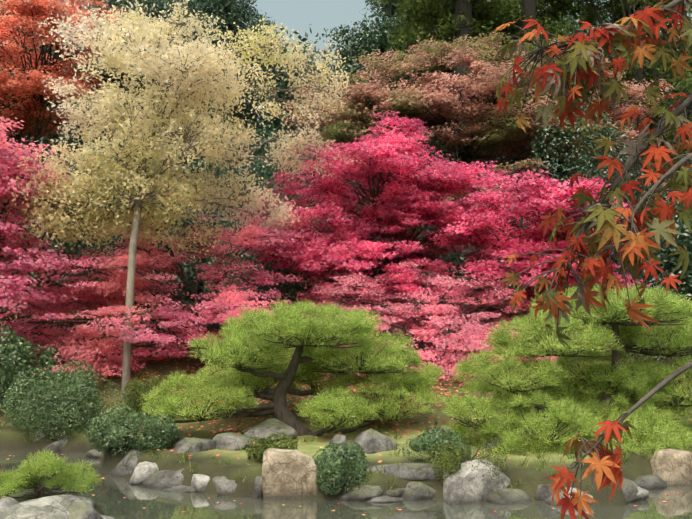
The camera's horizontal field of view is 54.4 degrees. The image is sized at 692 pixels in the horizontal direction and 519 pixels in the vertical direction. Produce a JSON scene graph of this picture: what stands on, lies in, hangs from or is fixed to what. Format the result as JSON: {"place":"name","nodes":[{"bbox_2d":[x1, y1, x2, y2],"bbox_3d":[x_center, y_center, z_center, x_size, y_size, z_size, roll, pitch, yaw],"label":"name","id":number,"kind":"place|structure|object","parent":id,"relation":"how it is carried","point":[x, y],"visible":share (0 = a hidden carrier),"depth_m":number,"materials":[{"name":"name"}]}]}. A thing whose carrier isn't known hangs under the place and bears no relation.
{"place":"outdoors","nodes":[
{"label":"outdoors","id":0,"kind":"place"},
{"bbox_2d":[0,0,69,162],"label":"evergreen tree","id":1,"kind":"object","parent":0,"point":[10,71],"depth_m":33.30,"materials":[{"name":"plant"}]},
{"bbox_2d":[0,280,691,515],"bbox_3d":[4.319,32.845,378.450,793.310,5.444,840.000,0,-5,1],"label":"ground","id":2,"kind":"structure","parent":0,"point":[531,479],"depth_m":8.94,"materials":[{"name":"green plant"}]},
{"bbox_2d":[0,187,44,329],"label":"shrub","id":3,"kind":"object","parent":2,"relation":"on","point":[1,308],"visible":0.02,"depth_m":15.21,"materials":[{"name":"plant"}]},
{"bbox_2d":[0,140,52,246],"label":"tree","id":4,"kind":"object","parent":2,"relation":"on","point":[18,159],"depth_m":20.99,"materials":[{"name":"plant"}]},
{"bbox_2d":[0,324,67,416],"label":"shrub","id":5,"kind":"object","parent":2,"relation":"on","point":[15,359],"depth_m":10.77,"materials":[{"name":"plant"}]},
{"bbox_2d":[0,116,83,319],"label":"maple","id":6,"kind":"object","parent":2,"relation":"on","point":[12,250],"depth_m":11.66,"materials":[{"name":"pink plant"}]},
{"bbox_2d":[0,448,101,497],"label":"island pine","id":7,"kind":"object","parent":2,"relation":"on","point":[52,465],"depth_m":6.17,"materials":[{"name":"green plant"}]},
{"bbox_2d":[2,360,131,439],"bbox_3d":[-4.241,2.167,10.329,1.836,1.180,1.768,0,-5,1],"label":"shrub","id":8,"kind":"object","parent":2,"relation":"on","point":[70,396],"depth_m":9.98,"materials":[{"name":"green plant"}]},
{"bbox_2d":[0,188,135,337],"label":"maple","id":9,"kind":"object","parent":2,"relation":"on","point":[68,246],"depth_m":15.13,"materials":[{"name":"red plant"}]},
{"bbox_2d":[0,0,150,289],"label":"orange maple","id":10,"kind":"object","parent":2,"relation":"on","point":[35,78],"depth_m":20.53,"materials":[{"name":"plant"}]},
{"bbox_2d":[45,143,175,280],"bbox_3d":[-8.062,-1.097,21.233,5.496,5.057,4.496,0,-5,1],"label":"shrub","id":11,"kind":"object","parent":2,"relation":"on","point":[123,239],"depth_m":20.32,"materials":[{"name":"plant"}]},
{"bbox_2d":[87,405,179,455],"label":"shrub","id":12,"kind":"object","parent":2,"relation":"on","point":[116,434],"depth_m":8.42,"materials":[{"name":"green plant"}]},
{"bbox_2d":[34,0,241,182],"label":"evergreen tree","id":13,"kind":"object","parent":2,"relation":"on","point":[162,4],"depth_m":34.09,"materials":[{"name":"plant"}]},
{"bbox_2d":[116,375,173,419],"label":"shrub","id":14,"kind":"object","parent":2,"relation":"on","point":[134,393],"depth_m":10.67,"materials":[{"name":"green plant"}]},
{"bbox_2d":[0,214,313,382],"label":"pink maple","id":15,"kind":"object","parent":2,"relation":"on","point":[96,289],"depth_m":12.76,"materials":[{"name":"pink plant"}]},
{"bbox_2d":[0,0,365,397],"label":"yellow tree","id":16,"kind":"object","parent":2,"relation":"on","point":[160,153],"depth_m":12.61,"materials":[{"name":"yellow plant"}]},
{"bbox_2d":[114,227,251,328],"bbox_3d":[-4.044,0.506,16.751,3.649,2.683,2.877,0,-5,1],"label":"maple","id":17,"kind":"object","parent":2,"relation":"on","point":[190,271],"depth_m":16.22,"materials":[{"name":"red plant"}]},
{"bbox_2d":[157,0,313,278],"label":"tree","id":18,"kind":"object","parent":2,"relation":"on","point":[236,9],"depth_m":40.74,"materials":[{"name":"beige plant"}]},
{"bbox_2d":[151,139,321,297],"bbox_3d":[-3.449,-1.078,21.217,5.774,4.960,4.406,0,-5,1],"label":"maple","id":19,"kind":"object","parent":2,"relation":"on","point":[184,224],"depth_m":20.88,"materials":[{"name":"plant"}]},
{"bbox_2d":[244,432,297,461],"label":"shrub","id":20,"kind":"object","parent":2,"relation":"on","point":[266,443],"depth_m":7.80,"materials":[{"name":"green plant"}]},
{"bbox_2d":[138,296,444,435],"bbox_3d":[-0.725,1.709,10.160,4.523,2.195,2.525,0,-5,1],"label":"pine","id":21,"kind":"object","parent":2,"relation":"on","point":[279,319],"depth_m":9.69,"materials":[{"name":"green plant"}]},
{"bbox_2d":[234,216,352,316],"bbox_3d":[-1.265,0.205,17.580,3.485,2.905,3.028,0,-5,1],"label":"shrub","id":22,"kind":"object","parent":2,"relation":"on","point":[295,287],"depth_m":16.81,"materials":[{"name":"green plant"}]},
{"bbox_2d":[33,417,560,518],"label":"rocks","id":23,"kind":"object","parent":2,"relation":"on","point":[371,441],"visible":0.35,"depth_m":7.77,"materials":[{"name":"grey stone"}]},
{"bbox_2d":[215,119,380,279],"bbox_3d":[-1.152,-2.427,28.903,9.296,7.140,6.961,0,-5,1],"label":"shrub","id":24,"kind":"object","parent":2,"relation":"on","point":[261,168],"depth_m":27.16,"materials":[{"name":"plant"}]},
{"bbox_2d":[0,459,648,518],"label":"pale rocks","id":25,"kind":"object","parent":2,"relation":"on","point":[466,484],"visible":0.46,"depth_m":7.03,"materials":[{"name":"grey stone"}]},
{"bbox_2d":[312,443,370,494],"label":"shrub","id":26,"kind":"object","parent":2,"relation":"on","point":[345,460],"depth_m":7.22,"materials":[{"name":"green plant"}]},
{"bbox_2d":[4,0,685,276],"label":"dark forest foliage","id":27,"kind":"object","parent":2,"relation":"on","point":[275,127],"visible":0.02,"depth_m":48.91,"materials":[{"name":"green plant"}]},
{"bbox_2d":[0,371,691,489],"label":"grass tufts","id":28,"kind":"object","parent":2,"relation":"on","point":[185,456],"visible":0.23,"depth_m":7.97,"materials":[{"name":"green plant"}]},
{"bbox_2d":[0,311,691,464],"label":"fallen leaves","id":29,"kind":"object","parent":2,"relation":"on","point":[234,430],"visible":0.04,"depth_m":11.90,"materials":[{"name":"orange plant"}]},
{"bbox_2d":[231,111,516,303],"bbox_3d":[0.607,-0.863,15.601,6.537,5.373,5.145,0,-5,1],"label":"maple","id":30,"kind":"object","parent":2,"relation":"on","point":[408,202],"depth_m":14.94,"materials":[{"name":"pink plant"}]},
{"bbox_2d":[346,0,443,257],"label":"evergreen tree","id":31,"kind":"object","parent":2,"relation":"on","point":[377,13],"depth_m":41.79,"materials":[{"name":"green plant"}]},
{"bbox_2d":[309,133,483,270],"bbox_3d":[1.572,-1.555,23.108,6.284,5.688,4.846,0,-5,1],"label":"shrub","id":32,"kind":"object","parent":2,"relation":"on","point":[446,151],"depth_m":21.92,"materials":[{"name":"plant"}]},
{"bbox_2d":[307,0,491,193],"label":"evergreen tree","id":33,"kind":"object","parent":2,"relation":"on","point":[378,37],"depth_m":35.53,"materials":[{"name":"green plant"}]},
{"bbox_2d":[402,427,471,462],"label":"shrub","id":34,"kind":"object","parent":2,"relation":"on","point":[426,439],"depth_m":7.91,"materials":[{"name":"green plant"}]},
{"bbox_2d":[278,261,609,392],"bbox_3d":[2.116,1.826,13.657,7.271,3.601,4.685,0,-5,1],"label":"japanese maple","id":35,"kind":"object","parent":2,"relation":"on","point":[471,337],"depth_m":13.39,"materials":[{"name":"pink plant"}]},
{"bbox_2d":[378,189,512,308],"bbox_3d":[2.378,-0.199,18.983,4.759,3.519,3.532,0,-5,1],"label":"shrub","id":36,"kind":"object","parent":2,"relation":"on","point":[453,256],"depth_m":18.57,"materials":[{"name":"plant"}]},
{"bbox_2d":[358,139,560,280],"bbox_3d":[5.150,-1.901,27.607,9.415,6.128,7.144,0,-5,1],"label":"shrub","id":37,"kind":"object","parent":2,"relation":"on","point":[512,224],"depth_m":26.02,"materials":[{"name":"plant"}]},
{"bbox_2d":[232,0,691,279],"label":"forest foliage","id":38,"kind":"object","parent":2,"relation":"on","point":[284,87],"visible":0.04,"depth_m":42.00,"materials":[{"name":"green plant"}]},
{"bbox_2d":[426,437,507,483],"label":"shrub","id":39,"kind":"object","parent":2,"relation":"on","point":[447,461],"depth_m":7.24,"materials":[{"name":"green plant"}]},
{"bbox_2d":[262,448,691,498],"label":"boulders","id":40,"kind":"object","parent":2,"relation":"on","point":[284,471],"visible":0.56,"depth_m":7.20,"materials":[{"name":"beige stone"}]},
{"bbox_2d":[280,31,673,272],"bbox_3d":[4.455,-3.226,23.138,13.386,9.196,7.520,0,-5,1],"label":"maple tree","id":41,"kind":"object","parent":2,"relation":"on","point":[408,95],"depth_m":21.76,"materials":[{"name":"pink plant"}]},
{"bbox_2d":[372,0,611,281],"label":"green tree","id":42,"kind":"object","parent":2,"relation":"on","point":[496,12],"depth_m":30.76,"materials":[{"name":"green plant"}]},
{"bbox_2d":[451,0,537,282],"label":"tree trunks","id":43,"kind":"object","parent":2,"relation":"on","point":[529,7],"visible":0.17,"depth_m":29.56,"materials":[{"name":"brown plant"}]},
{"bbox_2d":[365,463,666,502],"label":"rock slab","id":44,"kind":"structure","parent":2,"relation":"on","point":[414,471],"depth_m":7.34,"materials":[{"name":"grey stone"}]},
{"bbox_2d":[438,169,652,333],"bbox_3d":[3.965,0.057,13.896,4.218,3.875,4.098,-2,-5,19],"label":"maple","id":45,"kind":"object","parent":2,"relation":"on","point":[541,204],"depth_m":13.36,"materials":[{"name":"pink plant"}]},
{"bbox_2d":[461,99,663,296],"bbox_3d":[7.044,-1.664,21.640,6.615,5.918,5.846,0,-5,1],"label":"shrub","id":46,"kind":"object","parent":2,"relation":"on","point":[609,154],"depth_m":20.03,"materials":[{"name":"green plant"}]},
{"bbox_2d":[505,268,620,330],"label":"shrub","id":47,"kind":"object","parent":2,"relation":"on","point":[536,289],"visible":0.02,"depth_m":15.26,"materials":[{"name":"green plant"}]},
{"bbox_2d":[438,283,691,456],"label":"pine","id":48,"kind":"object","parent":2,"relation":"on","point":[649,373],"depth_m":9.03,"materials":[{"name":"green plant"}]},
{"bbox_2d":[481,0,691,518],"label":"maple branches","id":49,"kind":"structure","parent":2,"relation":"on","point":[641,245],"depth_m":1.52,"materials":[{"name":"plant"}]},
{"bbox_2d":[536,236,691,352],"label":"shrub","id":50,"kind":"object","parent":2,"relation":"on","point":[650,279],"depth_m":13.73,"materials":[{"name":"green plant"}]},
{"bbox_2d":[540,0,691,276],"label":"green tree","id":51,"kind":"object","parent":2,"relation":"on","point":[670,79],"depth_m":29.78,"materials":[{"name":"plant"}]},
{"bbox_2d":[620,133,691,273],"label":"shrub","id":52,"kind":"object","parent":2,"relation":"on","point":[663,197],"depth_m":19.93,"materials":[{"name":"plant"}]},
{"bbox_2d":[620,311,691,371],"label":"pale shrub","id":53,"kind":"object","parent":2,"relation":"on","point":[658,358],"depth_m":12.84,"materials":[{"name":"green plant"}]},
{"bbox_2d":[655,48,691,128],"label":"tree","id":54,"kind":"object","parent":2,"relation":"on","point":[669,93],"depth_m":34.22,"materials":[{"name":"plant"}]},
{"bbox_2d":[656,206,691,355],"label":"shrub","id":55,"kind":"object","parent":2,"relation":"on","point":[684,240],"visible":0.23,"depth_m":13.58,"materials":[{"name":"green plant"}]},
{"bbox_2d":[0,450,691,518],"bbox_3d":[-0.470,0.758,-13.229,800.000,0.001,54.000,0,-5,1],"label":"pond water","id":56,"kind":"structure","parent":0,"point":[108,494],"depth_m":6.85,"materials":[{"name":"green liquid"}]},
{"bbox_2d":[9,454,668,514],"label":"floating leaves","id":57,"kind":"object","parent":56,"relation":"on","point":[337,503],"visible":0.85,"depth_m":6.95,"materials":[{"name":"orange plant"}]},
{"bbox_2d":[9,0,691,280],"label":"sky","id":58,"kind":"structure","parent":0,"point":[297,15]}
]}

